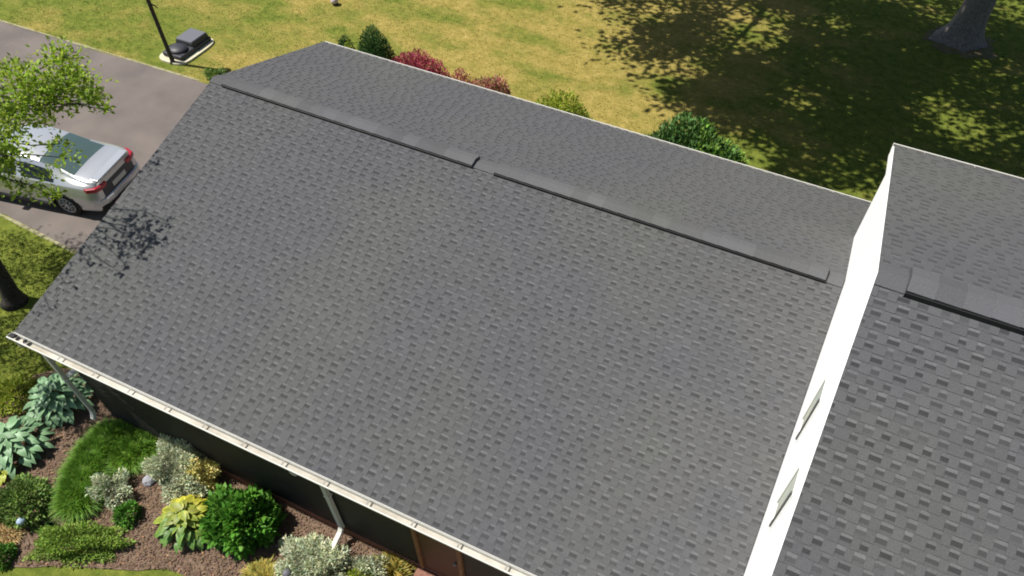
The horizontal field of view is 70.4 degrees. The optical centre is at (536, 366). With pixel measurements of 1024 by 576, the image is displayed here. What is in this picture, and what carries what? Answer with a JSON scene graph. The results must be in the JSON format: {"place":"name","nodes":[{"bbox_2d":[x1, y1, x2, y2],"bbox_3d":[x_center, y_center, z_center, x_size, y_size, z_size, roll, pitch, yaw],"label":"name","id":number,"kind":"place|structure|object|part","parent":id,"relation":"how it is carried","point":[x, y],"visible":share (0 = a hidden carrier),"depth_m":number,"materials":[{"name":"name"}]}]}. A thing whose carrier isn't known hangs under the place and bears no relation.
{"place":"outdoors","nodes":[
{"label":"outdoors","id":0,"kind":"place"},
{"bbox_2d":[44,521,57,526],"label":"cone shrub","id":1,"kind":"object","parent":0,"point":[50,523],"visible":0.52,"depth_m":13.99,"materials":[{"name":"green plant"}]},
{"bbox_2d":[0,22,207,250],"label":"driveway","id":2,"kind":"structure","parent":0,"point":[152,105],"depth_m":22.36,"materials":[{"name":"concrete"}]},
{"bbox_2d":[0,123,139,214],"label":"sedan car","id":3,"kind":"object","parent":2,"relation":"on","point":[103,176],"visible":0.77,"depth_m":19.00,"materials":[{"name":"silver metal"}]},
{"bbox_3d":[-13.388,-5.128,18.748,2.023,0.361,0.214,12,54,7],"label":"side window","id":4,"kind":"part","parent":3,"relation":"part of","materials":[{"name":"black glass"}]},
{"bbox_3d":[-12.173,-5.618,18.995,0.916,0.296,1.323,12,54,7],"label":"rear window","id":5,"kind":"part","parent":3,"relation":"part of","materials":[{"name":"grey glass"}]},
{"bbox_2d":[343,39,353,48],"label":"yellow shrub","id":6,"kind":"object","parent":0,"point":[347,44],"visible":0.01,"depth_m":20.42,"materials":[{"name":"green plant"}]},
{"bbox_2d":[0,0,1023,575],"bbox_3d":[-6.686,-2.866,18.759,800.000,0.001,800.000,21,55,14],"label":"lawn","id":7,"kind":"structure","parent":0,"point":[468,38],"depth_m":24.76,"materials":[{"name":"green plant"}]},
{"bbox_2d":[0,230,68,419],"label":"grass","id":8,"kind":"structure","parent":7,"relation":"on","point":[20,278],"depth_m":18.03,"materials":[{"name":"green plant"}]},
{"bbox_2d":[0,213,76,252],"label":"driveway edge","id":9,"kind":"object","parent":7,"relation":"on","point":[39,234],"visible":0.37,"depth_m":19.03,"materials":[{"name":"beige concrete"}]},
{"bbox_2d":[0,33,118,310],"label":"leafy tree","id":10,"kind":"object","parent":7,"relation":"on","point":[13,296],"visible":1,"depth_m":14.10,"materials":[{"name":"green plant"}]},
{"bbox_2d":[0,19,198,80],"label":"driveway edge","id":11,"kind":"object","parent":7,"relation":"on","point":[76,43],"visible":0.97,"depth_m":24.29,"materials":[{"name":"beige concrete"}]},
{"bbox_2d":[159,38,213,65],"bbox_3d":[-11.802,-10.724,24.501,1.160,0.060,1.840,20,55,13],"label":"stone pad","id":12,"kind":"object","parent":7,"relation":"on","point":[195,54],"visible":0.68,"depth_m":24.16,"materials":[{"name":"beige stone"}]},
{"bbox_2d":[146,0,174,64],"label":"lamp post","id":13,"kind":"object","parent":12,"relation":"on","point":[160,31],"visible":1,"depth_m":23.12,"materials":[{"name":"black metal"}]},
{"bbox_2d":[162,28,210,60],"bbox_3d":[-11.774,-10.873,24.390,0.810,0.299,1.512,20,55,13],"label":"black cover","id":14,"kind":"object","parent":12,"relation":"on","point":[189,41],"visible":0.95,"depth_m":24.27,"materials":[{"name":"plastic"}]},
{"bbox_2d":[0,368,417,575],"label":"garden bed","id":15,"kind":"object","parent":7,"relation":"on","point":[149,522],"visible":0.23,"depth_m":14.20,"materials":[{"name":"brown wood"}]},
{"bbox_2d":[0,542,17,571],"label":"shrub","id":16,"kind":"object","parent":15,"relation":"on","point":[5,551],"visible":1,"depth_m":13.65,"materials":[{"name":"green plant"}]},
{"bbox_2d":[0,464,17,486],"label":"hosta","id":17,"kind":"object","parent":15,"relation":"on","point":[4,473],"visible":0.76,"depth_m":14.62,"materials":[{"name":"yellow plant"}]},
{"bbox_2d":[0,516,28,545],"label":"ornamental grass","id":18,"kind":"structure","parent":15,"relation":"on","point":[6,537],"depth_m":13.97,"materials":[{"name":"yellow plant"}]},
{"bbox_2d":[0,373,39,416],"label":"perennial","id":19,"kind":"object","parent":15,"relation":"on","point":[8,391],"visible":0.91,"depth_m":15.64,"materials":[{"name":"green plant"}]},
{"bbox_2d":[16,517,27,526],"bbox_3d":[-9.860,3.026,13.969,0.170,0.400,0.170,21,55,14],"label":"garden light","id":20,"kind":"object","parent":15,"relation":"on","point":[20,520],"visible":0.98,"depth_m":13.82,"materials":[{"name":"grey plastic"}]},
{"bbox_2d":[0,472,52,533],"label":"perennial","id":21,"kind":"object","parent":15,"relation":"on","point":[14,488],"visible":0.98,"depth_m":14.11,"materials":[{"name":"green plant"}]},
{"bbox_2d":[0,415,55,479],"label":"hosta","id":22,"kind":"object","parent":15,"relation":"on","point":[11,430],"visible":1,"depth_m":14.81,"materials":[{"name":"green plant"}]},
{"bbox_2d":[22,372,93,429],"bbox_3d":[-10.280,0.575,15.574,1.465,0.783,1.455,0,53,-2],"label":"hosta","id":23,"kind":"object","parent":15,"relation":"on","point":[42,394],"visible":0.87,"depth_m":15.37,"materials":[{"name":"green plant"}]},
{"bbox_2d":[22,520,136,569],"bbox_3d":[-8.684,3.306,13.763,2.078,0.514,0.999,0,53,-1],"label":"shrub","id":24,"kind":"object","parent":15,"relation":"on","point":[49,536],"visible":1,"depth_m":13.71,"materials":[{"name":"green plant"}]},
{"bbox_2d":[43,415,133,526],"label":"ornamental grass","id":25,"kind":"object","parent":15,"relation":"on","point":[85,461],"depth_m":14.57,"materials":[{"name":"green plant"}]},
{"bbox_2d":[85,467,134,511],"bbox_3d":[-8.397,2.406,14.415,1.020,0.565,0.895,21,55,14],"label":"silver shrub","id":26,"kind":"object","parent":15,"relation":"on","point":[116,480],"visible":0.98,"depth_m":14.37,"materials":[{"name":"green plant"}]},
{"bbox_2d":[110,498,141,529],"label":"boxwood","id":27,"kind":"object","parent":15,"relation":"on","point":[124,506],"visible":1,"depth_m":14.12,"materials":[{"name":"green plant"}]},
{"bbox_2d":[103,417,158,476],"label":"ornamental grass","id":28,"kind":"object","parent":15,"relation":"on","point":[138,445],"depth_m":14.96,"materials":[{"name":"green plant"}]},
{"bbox_2d":[142,475,154,486],"bbox_3d":[-7.867,2.294,14.724,0.251,0.170,0.275,21,55,14],"label":"garden stone","id":29,"kind":"object","parent":15,"relation":"on","point":[147,481],"visible":0.73,"depth_m":14.65,"materials":[{"name":"white stone"}]},
{"bbox_2d":[140,433,221,505],"bbox_3d":[-7.085,1.953,14.568,1.451,0.958,1.860,-35,61,-24],"label":"silver shrub","id":30,"kind":"object","parent":15,"relation":"on","point":[172,453],"visible":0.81,"depth_m":14.40,"materials":[{"name":"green plant"}]},
{"bbox_2d":[153,492,209,554],"bbox_3d":[-6.753,2.902,13.997,1.348,0.663,1.285,21,55,14],"label":"hosta","id":31,"kind":"object","parent":15,"relation":"on","point":[188,506],"visible":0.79,"depth_m":13.80,"materials":[{"name":"yellow plant"}]},
{"bbox_2d":[198,483,287,561],"bbox_3d":[-5.707,2.773,13.845,1.741,1.272,1.590,21,55,14],"label":"green bush","id":32,"kind":"object","parent":15,"relation":"on","point":[223,529],"visible":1,"depth_m":13.62,"materials":[{"name":"green plant"}]},
{"bbox_2d":[239,553,281,575],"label":"ornamental grass","id":33,"kind":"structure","parent":15,"relation":"on","point":[261,568],"depth_m":13.60,"materials":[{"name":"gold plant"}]},
{"bbox_2d":[282,568,291,575],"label":"garden light","id":34,"kind":"object","parent":15,"relation":"on","point":[287,572],"visible":1,"depth_m":13.05,"materials":[{"name":"grey plastic"}]},
{"bbox_2d":[273,532,350,575],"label":"silver shrub","id":35,"kind":"object","parent":15,"relation":"on","point":[300,561],"visible":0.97,"depth_m":13.46,"materials":[{"name":"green plant"}]},
{"bbox_2d":[335,552,389,575],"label":"silver shrub","id":36,"kind":"object","parent":15,"relation":"on","point":[364,560],"visible":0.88,"depth_m":13.49,"materials":[{"name":"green plant"}]},
{"bbox_2d":[341,561,385,575],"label":"perennial","id":37,"kind":"object","parent":15,"relation":"on","point":[353,574],"visible":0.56,"depth_m":13.43,"materials":[{"name":"green plant"}]},
{"bbox_2d":[374,550,416,575],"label":"daylily","id":38,"kind":"object","parent":15,"relation":"on","point":[402,566],"visible":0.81,"depth_m":13.69,"materials":[{"name":"yellow plant"}]},
{"bbox_2d":[203,65,225,80],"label":"plant","id":39,"kind":"object","parent":7,"relation":"on","point":[210,74],"visible":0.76,"depth_m":23.32,"materials":[{"name":"green plant"}]},
{"bbox_2d":[330,0,337,4],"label":"ball","id":40,"kind":"object","parent":7,"relation":"on","point":[334,2],"visible":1,"depth_m":26.43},
{"bbox_2d":[337,34,355,49],"bbox_3d":[-5.610,-8.827,21.801,1.234,2.457,1.127,21,55,14],"label":"conifer","id":41,"kind":"object","parent":7,"relation":"on","point":[343,41],"visible":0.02,"depth_m":21.00,"materials":[{"name":"green plant"}]},
{"bbox_2d":[357,24,395,61],"bbox_3d":[-4.668,-8.600,21.300,2.166,3.034,1.876,21,55,14],"label":"conifer","id":42,"kind":"object","parent":7,"relation":"on","point":[374,45],"visible":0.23,"depth_m":20.51,"materials":[{"name":"green plant"}]},
{"bbox_2d":[391,48,451,77],"bbox_3d":[-3.374,-8.030,21.164,2.902,2.668,1.903,21,55,14],"label":"barberry","id":43,"kind":"object","parent":7,"relation":"on","point":[421,62],"visible":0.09,"depth_m":20.40,"materials":[{"name":"red plant"}]},
{"bbox_2d":[413,567,436,575],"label":"brick step","id":44,"kind":"object","parent":7,"relation":"on","point":[420,571],"visible":1,"depth_m":13.58,"materials":[{"name":"red brick"}]},
{"bbox_2d":[451,67,474,84],"bbox_3d":[-2.055,-7.505,20.913,1.272,2.398,1.091,21,55,14],"label":"barberry","id":45,"kind":"object","parent":7,"relation":"on","point":[464,79],"visible":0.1,"depth_m":20.25,"materials":[{"name":"pink plant"}]},
{"bbox_2d":[473,73,511,95],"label":"pink shrub","id":46,"kind":"object","parent":7,"relation":"on","point":[501,88],"visible":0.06,"depth_m":19.88,"materials":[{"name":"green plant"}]},
{"bbox_2d":[6,41,1023,575],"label":"house","id":47,"kind":"structure","parent":7,"relation":"on","point":[434,323],"depth_m":11.76,"materials":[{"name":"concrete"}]},
{"bbox_2d":[416,531,459,575],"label":"door","id":48,"kind":"structure","parent":47,"relation":"in","point":[438,557],"depth_m":12.74,"materials":[{"name":"brown wood"}]},
{"bbox_2d":[769,463,802,530],"bbox_3d":[3.060,1.612,8.955,0.033,0.990,0.480,21,55,14],"label":"window","id":49,"kind":"structure","parent":47,"relation":"in","point":[788,493],"depth_m":8.88,"materials":[{"name":"white"}]},
{"bbox_2d":[795,374,828,442],"bbox_3d":[3.659,0.570,9.677,0.033,1.020,0.480,21,55,14],"label":"window","id":50,"kind":"structure","parent":47,"relation":"in","point":[817,399],"depth_m":9.59,"materials":[{"name":"white"}]},
{"bbox_2d":[535,87,594,119],"bbox_3d":[0.742,-6.458,20.055,2.842,2.758,1.677,21,55,14],"label":"yellow shrub","id":51,"kind":"object","parent":7,"relation":"on","point":[572,109],"visible":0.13,"depth_m":19.34,"materials":[{"name":"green plant"}]},
{"bbox_2d":[644,110,749,164],"bbox_3d":[3.754,-5.441,19.257,4.128,2.938,2.243,21,55,14],"label":"dark bush","id":52,"kind":"object","parent":7,"relation":"on","point":[705,139],"visible":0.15,"depth_m":18.42,"materials":[{"name":"green plant"}]},
{"bbox_2d":[921,26,997,58],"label":"bare soil","id":53,"kind":"structure","parent":7,"relation":"on","point":[974,53],"depth_m":25.69,"materials":[{"name":"brown soil"}]},
{"bbox_2d":[928,0,996,52],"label":"shade tree","id":54,"kind":"object","parent":53,"relation":"on","point":[963,30],"visible":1,"depth_m":25.50,"materials":[{"name":"grey plant"}]}
]}

